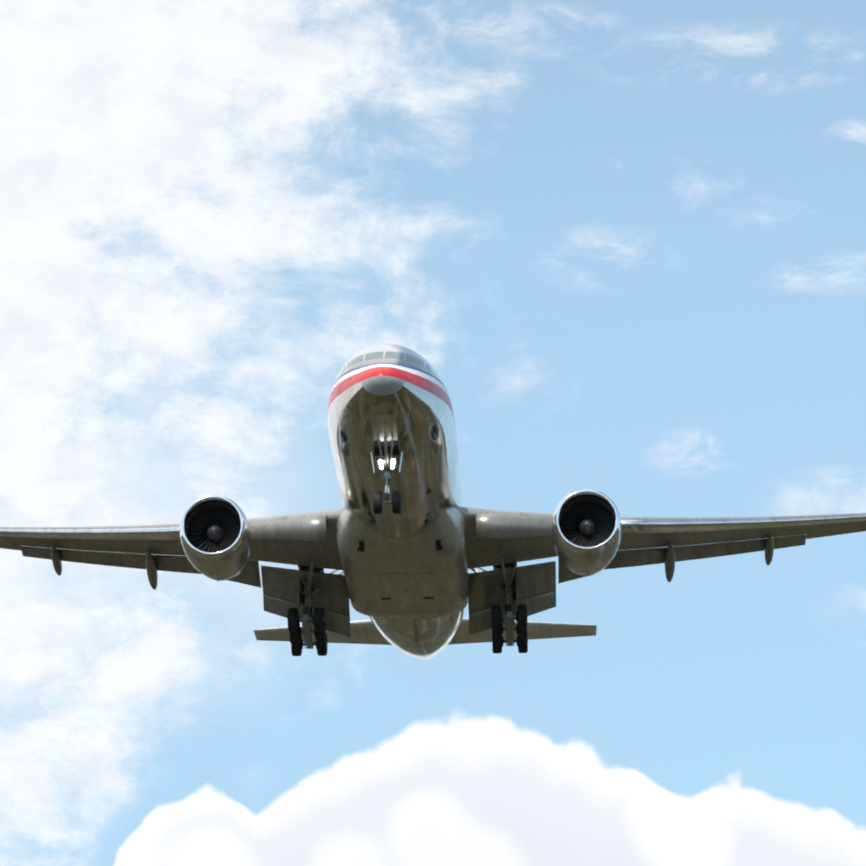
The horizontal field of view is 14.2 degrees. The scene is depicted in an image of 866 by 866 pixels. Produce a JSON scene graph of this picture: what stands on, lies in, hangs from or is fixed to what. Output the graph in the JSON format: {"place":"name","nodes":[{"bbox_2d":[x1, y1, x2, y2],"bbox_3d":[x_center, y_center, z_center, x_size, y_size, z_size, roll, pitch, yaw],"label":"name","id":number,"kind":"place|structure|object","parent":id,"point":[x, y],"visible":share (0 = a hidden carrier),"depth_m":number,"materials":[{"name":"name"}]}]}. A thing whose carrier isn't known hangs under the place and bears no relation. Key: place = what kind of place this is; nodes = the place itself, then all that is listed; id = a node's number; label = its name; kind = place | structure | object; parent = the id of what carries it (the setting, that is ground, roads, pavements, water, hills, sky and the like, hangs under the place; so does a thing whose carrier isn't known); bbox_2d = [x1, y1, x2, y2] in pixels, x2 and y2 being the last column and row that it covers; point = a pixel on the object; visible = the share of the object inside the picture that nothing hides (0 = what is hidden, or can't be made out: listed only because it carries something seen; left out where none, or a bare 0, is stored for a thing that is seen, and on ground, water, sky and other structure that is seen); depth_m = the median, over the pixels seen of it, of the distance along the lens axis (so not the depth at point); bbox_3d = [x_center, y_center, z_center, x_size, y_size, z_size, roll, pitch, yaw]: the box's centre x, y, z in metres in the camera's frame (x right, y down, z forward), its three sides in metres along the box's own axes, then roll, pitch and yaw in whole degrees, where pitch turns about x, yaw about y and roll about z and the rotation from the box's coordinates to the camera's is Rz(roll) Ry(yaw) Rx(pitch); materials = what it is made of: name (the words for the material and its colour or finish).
{"place":"outdoors","nodes":[
{"label":"outdoors","id":0,"kind":"place"},
{"bbox_2d":[0,344,865,659],"bbox_3d":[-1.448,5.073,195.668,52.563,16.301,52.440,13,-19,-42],"label":"aircraft","id":1,"kind":"object","parent":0,"point":[402,540],"visible":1,"depth_m":184.45,"materials":[{"name":"grey metal"}]},
{"bbox_2d":[0,0,865,865],"label":"sky","id":2,"kind":"structure","parent":0,"point":[624,241],"materials":[{"name":"blue"}]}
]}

